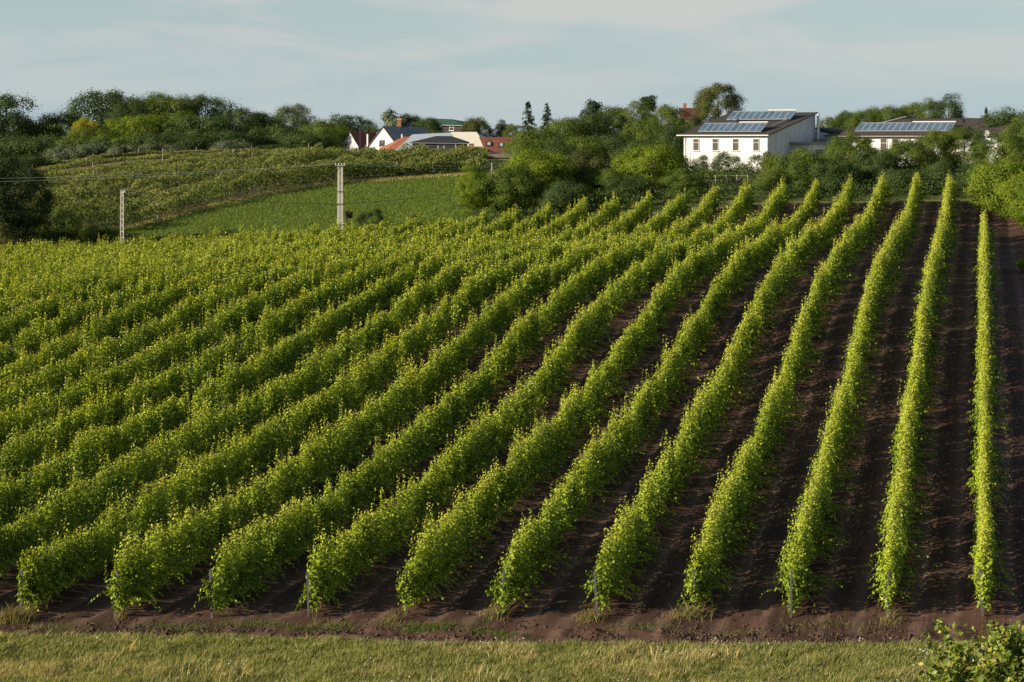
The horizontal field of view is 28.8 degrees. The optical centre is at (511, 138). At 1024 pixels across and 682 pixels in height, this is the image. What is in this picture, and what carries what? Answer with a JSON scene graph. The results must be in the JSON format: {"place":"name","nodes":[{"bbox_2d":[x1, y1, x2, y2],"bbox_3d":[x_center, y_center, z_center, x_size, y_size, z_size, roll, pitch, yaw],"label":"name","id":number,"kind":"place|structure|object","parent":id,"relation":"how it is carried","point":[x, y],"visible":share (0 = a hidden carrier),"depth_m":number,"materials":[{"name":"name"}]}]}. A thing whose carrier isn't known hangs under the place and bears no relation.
{"place":"outdoors","nodes":[
{"label":"outdoors","id":0,"kind":"place"},
{"bbox_2d":[0,628,1021,681],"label":"meadow grass","id":1,"kind":"structure","parent":0,"point":[310,659],"depth_m":57.18,"materials":[{"name":"green plant"}]},
{"bbox_2d":[0,149,1023,679],"bbox_3d":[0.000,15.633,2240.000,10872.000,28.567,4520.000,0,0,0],"label":"ground","id":2,"kind":"structure","parent":0,"point":[948,589],"depth_m":76.68,"materials":[{"name":"brown soil"}]},
{"bbox_2d":[0,89,43,141],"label":"tree","id":3,"kind":"object","parent":2,"relation":"on","point":[24,124],"visible":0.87,"depth_m":315.66,"materials":[{"name":"green plant"}]},
{"bbox_2d":[0,152,59,247],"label":"tree","id":4,"kind":"object","parent":2,"relation":"on","point":[13,217],"visible":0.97,"depth_m":186.61,"materials":[{"name":"green plant"}]},
{"bbox_2d":[3,132,84,156],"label":"tree","id":5,"kind":"object","parent":2,"relation":"on","point":[30,144],"visible":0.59,"depth_m":302.23,"materials":[{"name":"green plant"}]},
{"bbox_2d":[32,205,86,236],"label":"shrub","id":6,"kind":"object","parent":2,"relation":"on","point":[74,225],"visible":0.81,"depth_m":195.42,"materials":[{"name":"green plant"}]},
{"bbox_2d":[35,107,93,144],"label":"tree","id":7,"kind":"object","parent":2,"relation":"on","point":[56,121],"visible":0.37,"depth_m":320.52,"materials":[{"name":"green plant"}]},
{"bbox_2d":[0,234,154,271],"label":"vine row","id":8,"kind":"object","parent":2,"relation":"on","point":[80,250],"visible":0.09,"depth_m":163.89,"materials":[{"name":"green plant"}]},
{"bbox_2d":[0,231,187,277],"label":"vine row","id":9,"kind":"object","parent":2,"relation":"on","point":[30,259],"visible":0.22,"depth_m":158.33,"materials":[{"name":"green plant"}]},
{"bbox_2d":[54,85,143,129],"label":"tree","id":10,"kind":"object","parent":2,"relation":"on","point":[99,108],"visible":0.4,"depth_m":327.11,"materials":[{"name":"green plant"}]},
{"bbox_2d":[78,222,124,240],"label":"shrub","id":11,"kind":"object","parent":2,"relation":"on","point":[89,233],"visible":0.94,"depth_m":195.72,"materials":[{"name":"green plant"}]},
{"bbox_2d":[0,227,221,281],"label":"vine row","id":12,"kind":"object","parent":2,"relation":"on","point":[190,242],"visible":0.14,"depth_m":161.17,"materials":[{"name":"green plant"}]},
{"bbox_2d":[0,224,255,289],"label":"vine row","id":13,"kind":"object","parent":2,"relation":"on","point":[117,256],"visible":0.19,"depth_m":150.92,"materials":[{"name":"green plant"}]},
{"bbox_2d":[103,96,159,125],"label":"tree","id":14,"kind":"object","parent":2,"relation":"on","point":[131,106],"visible":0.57,"depth_m":323.68,"materials":[{"name":"green plant"}]},
{"bbox_2d":[107,111,169,142],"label":"tree","id":15,"kind":"object","parent":2,"relation":"on","point":[135,127],"visible":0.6,"depth_m":311.34,"materials":[{"name":"green plant"}]},
{"bbox_2d":[0,223,289,300],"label":"vine row","id":16,"kind":"object","parent":2,"relation":"on","point":[4,284],"visible":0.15,"depth_m":143.01,"materials":[{"name":"green plant"}]},
{"bbox_2d":[123,128,189,150],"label":"tree","id":17,"kind":"object","parent":2,"relation":"on","point":[140,137],"visible":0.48,"depth_m":302.55,"materials":[{"name":"green plant"}]},
{"bbox_2d":[133,90,187,123],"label":"tree","id":18,"kind":"object","parent":2,"relation":"on","point":[154,102],"visible":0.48,"depth_m":325.76,"materials":[{"name":"green plant"}]},
{"bbox_2d":[0,221,324,306],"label":"vine row","id":19,"kind":"object","parent":2,"relation":"on","point":[285,237],"visible":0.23,"depth_m":140.57,"materials":[{"name":"green plant"}]},
{"bbox_2d":[0,218,354,325],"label":"vine row","id":20,"kind":"object","parent":2,"relation":"on","point":[7,306],"visible":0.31,"depth_m":128.81,"materials":[{"name":"green plant"}]},
{"bbox_2d":[157,91,202,127],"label":"tree","id":21,"kind":"object","parent":2,"relation":"on","point":[181,102],"visible":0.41,"depth_m":325.13,"materials":[{"name":"green plant"}]},
{"bbox_2d":[30,143,351,164],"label":"overgrown vine row","id":22,"kind":"object","parent":2,"relation":"on","point":[160,152],"visible":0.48,"depth_m":296.15,"materials":[{"name":"green plant"}]},
{"bbox_2d":[0,218,389,352],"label":"vine row","id":23,"kind":"object","parent":2,"relation":"on","point":[51,309],"visible":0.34,"depth_m":122.55,"materials":[{"name":"green plant"}]},
{"bbox_2d":[169,131,227,149],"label":"tree","id":24,"kind":"object","parent":2,"relation":"on","point":[194,141],"visible":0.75,"depth_m":302.85,"materials":[{"name":"green plant"}]},
{"bbox_2d":[163,112,247,150],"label":"tree","id":25,"kind":"object","parent":2,"relation":"on","point":[209,124],"visible":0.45,"depth_m":310.95,"materials":[{"name":"green plant"}]},
{"bbox_2d":[181,91,241,130],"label":"tree","id":26,"kind":"object","parent":2,"relation":"on","point":[216,103],"visible":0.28,"depth_m":328.34,"materials":[{"name":"green plant"}]},
{"bbox_2d":[0,210,423,378],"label":"vine row","id":27,"kind":"object","parent":2,"relation":"on","point":[31,342],"visible":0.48,"depth_m":117.56,"materials":[{"name":"green plant"}]},
{"bbox_2d":[32,145,399,172],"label":"overgrown vine row","id":28,"kind":"object","parent":2,"relation":"on","point":[81,162],"visible":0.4,"depth_m":287.42,"materials":[{"name":"green plant"}]},
{"bbox_2d":[0,213,452,397],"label":"vine row","id":29,"kind":"object","parent":2,"relation":"on","point":[104,328],"visible":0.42,"depth_m":113.30,"materials":[{"name":"green plant"}]},
{"bbox_2d":[204,105,273,134],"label":"tree","id":30,"kind":"object","parent":2,"relation":"on","point":[240,115],"visible":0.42,"depth_m":319.57,"materials":[{"name":"green plant"}]},
{"bbox_2d":[197,128,280,146],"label":"tree","id":31,"kind":"object","parent":2,"relation":"on","point":[255,139],"visible":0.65,"depth_m":305.62,"materials":[{"name":"green plant"}]},
{"bbox_2d":[2,146,485,208],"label":"overgrown vine row","id":32,"kind":"object","parent":2,"relation":"on","point":[476,152],"visible":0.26,"depth_m":233.12,"materials":[{"name":"green plant"}]},
{"bbox_2d":[0,207,489,423],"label":"vine row","id":33,"kind":"object","parent":2,"relation":"on","point":[186,313],"visible":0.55,"depth_m":109.37,"materials":[{"name":"green plant"}]},
{"bbox_2d":[0,172,489,243],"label":"bank grass","id":34,"kind":"structure","parent":2,"relation":"on","point":[271,192],"depth_m":231.49,"materials":[{"name":"green plant"}]},
{"bbox_2d":[2,142,488,200],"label":"overgrown vine row","id":35,"kind":"object","parent":2,"relation":"on","point":[123,172],"visible":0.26,"depth_m":243.47,"materials":[{"name":"green plant"}]},
{"bbox_2d":[10,148,487,193],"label":"overgrown vine row","id":36,"kind":"object","parent":2,"relation":"on","point":[173,164],"visible":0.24,"depth_m":248.50,"materials":[{"name":"green plant"}]},
{"bbox_2d":[14,149,486,223],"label":"overgrown vine row","id":37,"kind":"object","parent":2,"relation":"on","point":[363,157],"visible":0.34,"depth_m":230.43,"materials":[{"name":"green plant"}]},
{"bbox_2d":[15,147,486,207],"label":"overgrown vine row","id":38,"kind":"object","parent":2,"relation":"on","point":[206,175],"visible":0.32,"depth_m":242.10,"materials":[{"name":"green plant"}]},
{"bbox_2d":[15,146,486,216],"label":"overgrown vine row","id":39,"kind":"object","parent":2,"relation":"on","point":[348,157],"visible":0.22,"depth_m":237.78,"materials":[{"name":"green plant"}]},
{"bbox_2d":[21,154,482,230],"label":"overgrown vine row","id":40,"kind":"object","parent":2,"relation":"on","point":[448,166],"visible":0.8,"depth_m":232.00,"materials":[{"name":"green plant"}]},
{"bbox_2d":[16,146,488,185],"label":"overgrown vine row","id":41,"kind":"object","parent":2,"relation":"on","point":[177,158],"visible":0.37,"depth_m":271.64,"materials":[{"name":"green plant"}]},
{"bbox_2d":[0,201,525,456],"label":"vine row","id":42,"kind":"object","parent":2,"relation":"on","point":[254,307],"visible":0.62,"depth_m":105.88,"materials":[{"name":"green plant"}]},
{"bbox_2d":[0,201,556,495],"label":"vine row","id":43,"kind":"object","parent":2,"relation":"on","point":[277,324],"visible":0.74,"depth_m":100.28,"materials":[{"name":"green plant"}]},
{"bbox_2d":[249,121,307,148],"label":"tree","id":44,"kind":"object","parent":2,"relation":"on","point":[276,130],"visible":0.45,"depth_m":311.68,"materials":[{"name":"green plant"}]},
{"bbox_2d":[265,102,318,130],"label":"tree","id":45,"kind":"object","parent":2,"relation":"on","point":[294,115],"visible":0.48,"depth_m":324.48,"materials":[{"name":"green plant"}]},
{"bbox_2d":[0,192,591,528],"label":"vine row","id":46,"kind":"object","parent":2,"relation":"on","point":[269,365],"visible":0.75,"depth_m":95.02,"materials":[{"name":"green plant"}]},
{"bbox_2d":[274,130,343,149],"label":"tree","id":47,"kind":"object","parent":2,"relation":"on","point":[297,141],"visible":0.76,"depth_m":303.49,"materials":[{"name":"green plant"}]},
{"bbox_2d":[9,174,610,252],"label":"crop plants","id":48,"kind":"object","parent":2,"relation":"on","point":[333,212],"visible":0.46,"depth_m":209.81,"materials":[{"name":"green plant"}]},
{"bbox_2d":[0,191,625,582],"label":"vine row","id":49,"kind":"object","parent":2,"relation":"on","point":[91,505],"visible":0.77,"depth_m":86.75,"materials":[{"name":"green plant"}]},
{"bbox_2d":[15,188,660,613],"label":"vine row","id":50,"kind":"object","parent":2,"relation":"on","point":[45,572],"visible":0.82,"depth_m":82.32,"materials":[{"name":"green plant"}]},
{"bbox_2d":[327,111,381,138],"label":"tree","id":51,"kind":"object","parent":2,"relation":"on","point":[361,122],"visible":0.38,"depth_m":322.93,"materials":[{"name":"green plant"}]},
{"bbox_2d":[89,188,696,616],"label":"vine row","id":52,"kind":"object","parent":2,"relation":"on","point":[155,560],"visible":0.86,"depth_m":82.00,"materials":[{"name":"green plant"}]},
{"bbox_2d":[367,118,429,149],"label":"house","id":53,"kind":"structure","parent":2,"relation":"on","point":[385,135],"depth_m":302.36,"materials":[{"name":"white paint"}]},
{"bbox_2d":[405,136,468,151],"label":"house","id":54,"kind":"structure","parent":2,"relation":"on","point":[443,142],"depth_m":283.25,"materials":[{"name":"black tile"}]},
{"bbox_2d":[194,182,730,617],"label":"vine row","id":55,"kind":"object","parent":2,"relation":"on","point":[247,568],"visible":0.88,"depth_m":82.32,"materials":[{"name":"green plant"}]},
{"bbox_2d":[452,163,493,216],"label":"tree","id":56,"kind":"object","parent":2,"relation":"on","point":[470,198],"visible":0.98,"depth_m":189.07,"materials":[{"name":"green plant"}]},
{"bbox_2d":[0,603,1009,654],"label":"soil clods","id":57,"kind":"object","parent":2,"relation":"on","point":[577,637],"visible":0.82,"depth_m":60.36,"materials":[{"name":"brown soil"}]},
{"bbox_2d":[471,162,547,214],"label":"tree","id":58,"kind":"object","parent":2,"relation":"on","point":[526,182],"visible":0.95,"depth_m":188.46,"materials":[{"name":"green plant"}]},
{"bbox_2d":[0,201,1023,641],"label":"weeds","id":59,"kind":"object","parent":2,"relation":"on","point":[16,615],"visible":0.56,"depth_m":61.36,"materials":[{"name":"green plant"}]},
{"bbox_2d":[294,180,762,617],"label":"vine row","id":60,"kind":"object","parent":2,"relation":"on","point":[368,543],"visible":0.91,"depth_m":82.65,"materials":[{"name":"green plant"}]},
{"bbox_2d":[500,122,571,158],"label":"tree","id":61,"kind":"object","parent":2,"relation":"on","point":[528,135],"visible":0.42,"depth_m":254.17,"materials":[{"name":"green plant"}]},
{"bbox_2d":[494,145,579,208],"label":"tree","id":62,"kind":"object","parent":2,"relation":"on","point":[545,167],"visible":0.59,"depth_m":193.68,"materials":[{"name":"green plant"}]},
{"bbox_2d":[533,177,592,214],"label":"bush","id":63,"kind":"object","parent":2,"relation":"on","point":[563,190],"visible":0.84,"depth_m":185.58,"materials":[{"name":"green plant"}]},
{"bbox_2d":[535,115,592,146],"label":"tree","id":64,"kind":"object","parent":2,"relation":"on","point":[564,124],"visible":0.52,"depth_m":266.14,"materials":[{"name":"green plant"}]},
{"bbox_2d":[551,132,611,165],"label":"tree","id":65,"kind":"object","parent":2,"relation":"on","point":[585,143],"visible":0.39,"depth_m":242.29,"materials":[{"name":"green plant"}]},
{"bbox_2d":[559,148,613,195],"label":"tree","id":66,"kind":"object","parent":2,"relation":"on","point":[583,157],"visible":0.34,"depth_m":198.53,"materials":[{"name":"green plant"}]},
{"bbox_2d":[565,111,617,140],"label":"tree","id":67,"kind":"object","parent":2,"relation":"on","point":[591,119],"visible":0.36,"depth_m":269.23,"materials":[{"name":"green plant"}]},
{"bbox_2d":[395,174,796,615],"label":"vine row","id":68,"kind":"object","parent":2,"relation":"on","point":[442,548],"visible":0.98,"depth_m":81.99,"materials":[{"name":"green plant"}]},
{"bbox_2d":[578,166,629,200],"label":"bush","id":69,"kind":"object","parent":2,"relation":"on","point":[592,178],"visible":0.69,"depth_m":194.88,"materials":[{"name":"green plant"}]},
{"bbox_2d":[588,129,638,168],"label":"tree","id":70,"kind":"object","parent":2,"relation":"on","point":[613,141],"visible":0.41,"depth_m":244.46,"materials":[{"name":"green plant"}]},
{"bbox_2d":[603,174,657,204],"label":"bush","id":71,"kind":"object","parent":2,"relation":"on","point":[615,183],"visible":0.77,"depth_m":188.98,"materials":[{"name":"green plant"}]},
{"bbox_2d":[611,100,656,139],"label":"tree","id":72,"kind":"object","parent":2,"relation":"on","point":[644,113],"visible":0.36,"depth_m":273.18,"materials":[{"name":"green plant"}]},
{"bbox_2d":[618,117,666,148],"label":"tree","id":73,"kind":"object","parent":2,"relation":"on","point":[641,128],"visible":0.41,"depth_m":257.06,"materials":[{"name":"green plant"}]},
{"bbox_2d":[605,140,699,197],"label":"tree","id":74,"kind":"object","parent":2,"relation":"on","point":[665,159],"visible":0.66,"depth_m":196.59,"materials":[{"name":"green plant"}]},
{"bbox_2d":[485,177,830,616],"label":"vine row","id":75,"kind":"object","parent":2,"relation":"on","point":[539,540],"visible":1,"depth_m":83.24,"materials":[{"name":"green plant"}]},
{"bbox_2d":[651,124,689,154],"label":"tree","id":76,"kind":"object","parent":2,"relation":"on","point":[666,137],"visible":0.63,"depth_m":242.17,"materials":[{"name":"green plant"}]},
{"bbox_2d":[644,104,699,146],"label":"tree","id":77,"kind":"object","parent":2,"relation":"on","point":[670,113],"visible":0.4,"depth_m":264.70,"materials":[{"name":"green plant"}]},
{"bbox_2d":[654,166,709,200],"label":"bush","id":78,"kind":"object","parent":2,"relation":"on","point":[690,182],"visible":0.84,"depth_m":189.05,"materials":[{"name":"green plant"}]},
{"bbox_2d":[692,82,748,123],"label":"tree","id":79,"kind":"object","parent":2,"relation":"on","point":[703,107],"visible":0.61,"depth_m":266.25,"materials":[{"name":"green plant"}]},
{"bbox_2d":[580,172,862,617],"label":"vine row","id":80,"kind":"object","parent":2,"relation":"on","point":[613,569],"visible":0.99,"depth_m":82.86,"materials":[{"name":"green plant"}]},
{"bbox_2d":[472,156,1006,223],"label":"brush","id":81,"kind":"object","parent":2,"relation":"on","point":[733,190],"visible":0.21,"depth_m":187.87,"materials":[{"name":"green plant"}]},
{"bbox_2d":[676,112,843,171],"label":"white building","id":82,"kind":"structure","parent":2,"relation":"on","point":[781,136],"depth_m":239.59,"materials":[{"name":"paint"}]},
{"bbox_2d":[698,121,767,131],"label":"solar array","id":83,"kind":"object","parent":82,"relation":"on","point":[758,126],"visible":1,"depth_m":239.22,"materials":[{"name":"blue glass"}]},
{"bbox_2d":[727,109,796,119],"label":"solar array","id":84,"kind":"object","parent":82,"relation":"on","point":[766,115],"visible":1,"depth_m":245.28,"materials":[{"name":"blue glass"}]},
{"bbox_2d":[751,168,794,195],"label":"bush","id":85,"kind":"object","parent":2,"relation":"on","point":[770,178],"visible":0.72,"depth_m":189.05,"materials":[{"name":"green plant"}]},
{"bbox_2d":[675,172,902,616],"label":"vine row","id":86,"kind":"object","parent":2,"relation":"on","point":[724,519],"visible":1,"depth_m":81.85,"materials":[{"name":"green plant"}]},
{"bbox_2d":[754,145,832,192],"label":"tree","id":87,"kind":"object","parent":2,"relation":"on","point":[799,161],"visible":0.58,"depth_m":194.09,"materials":[{"name":"green plant"}]},
{"bbox_2d":[805,157,866,193],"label":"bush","id":88,"kind":"object","parent":2,"relation":"on","point":[846,167],"visible":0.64,"depth_m":192.48,"materials":[{"name":"green plant"}]},
{"bbox_2d":[762,169,930,617],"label":"vine row","id":89,"kind":"object","parent":2,"relation":"on","point":[810,521],"visible":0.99,"depth_m":80.32,"materials":[{"name":"green plant"}]},
{"bbox_2d":[819,131,876,181],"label":"tree","id":90,"kind":"object","parent":2,"relation":"on","point":[848,150],"visible":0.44,"depth_m":200.65,"materials":[{"name":"green plant"}]},
{"bbox_2d":[847,145,904,188],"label":"tree","id":91,"kind":"object","parent":2,"relation":"on","point":[885,161],"visible":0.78,"depth_m":196.72,"materials":[{"name":"green plant"}]},
{"bbox_2d":[871,165,938,193],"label":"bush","id":92,"kind":"object","parent":2,"relation":"on","point":[902,176],"visible":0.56,"depth_m":191.06,"materials":[{"name":"green plant"}]},
{"bbox_2d":[872,137,941,175],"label":"tree","id":93,"kind":"object","parent":2,"relation":"on","point":[910,147],"visible":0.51,"depth_m":198.36,"materials":[{"name":"green plant"}]},
{"bbox_2d":[865,171,966,617],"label":"vine row","id":94,"kind":"object","parent":2,"relation":"on","point":[898,520],"visible":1,"depth_m":79.75,"materials":[{"name":"green plant"}]},
{"bbox_2d":[823,116,1022,169],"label":"long building","id":95,"kind":"structure","parent":2,"relation":"on","point":[881,139],"depth_m":240.83,"materials":[{"name":"white paint"}]},
{"bbox_2d":[855,121,955,130],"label":"solar array","id":96,"kind":"object","parent":95,"relation":"on","point":[919,126],"visible":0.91,"depth_m":241.34,"materials":[{"name":"blue glass"}]},
{"bbox_2d":[910,128,962,171],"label":"tree","id":97,"kind":"object","parent":2,"relation":"on","point":[932,140],"visible":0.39,"depth_m":204.36,"materials":[{"name":"green plant"}]},
{"bbox_2d":[914,157,971,192],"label":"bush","id":98,"kind":"object","parent":2,"relation":"on","point":[942,165],"visible":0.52,"depth_m":192.97,"materials":[{"name":"green plant"}]},
{"bbox_2d":[926,89,967,118],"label":"tree","id":99,"kind":"object","parent":2,"relation":"on","point":[954,107],"visible":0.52,"depth_m":295.31,"materials":[{"name":"green plant"}]},
{"bbox_2d":[937,123,988,171],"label":"tree","id":100,"kind":"object","parent":2,"relation":"on","point":[968,137],"visible":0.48,"depth_m":204.69,"materials":[{"name":"green plant"}]},
{"bbox_2d":[918,617,1023,681],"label":"bush","id":101,"kind":"object","parent":2,"relation":"on","point":[1002,660],"visible":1,"depth_m":39.75,"materials":[{"name":"green plant"}]},
{"bbox_2d":[965,210,1018,615],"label":"vine row","id":102,"kind":"object","parent":2,"relation":"on","point":[985,552],"visible":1,"depth_m":77.58,"materials":[{"name":"green plant"}]},
{"bbox_2d":[960,155,1023,216],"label":"tree","id":103,"kind":"object","parent":2,"relation":"on","point":[989,180],"visible":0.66,"depth_m":165.02,"materials":[{"name":"green plant"}]},
{"bbox_2d":[962,126,1023,193],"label":"tree","id":104,"kind":"object","parent":2,"relation":"on","point":[1010,145],"visible":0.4,"depth_m":177.22,"materials":[{"name":"green plant"}]},
{"bbox_2d":[976,105,1023,136],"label":"tree","id":105,"kind":"object","parent":2,"relation":"on","point":[1000,117],"visible":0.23,"depth_m":237.89,"materials":[{"name":"green plant"}]},
{"bbox_2d":[992,173,1023,227],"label":"tree","id":106,"kind":"object","parent":2,"relation":"on","point":[1015,210],"visible":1,"depth_m":159.47,"materials":[{"name":"green plant"}]},
{"bbox_2d":[0,0,1023,138],"label":"sky","id":107,"kind":"structure","parent":0,"point":[459,60],"materials":[{"name":"blue"}]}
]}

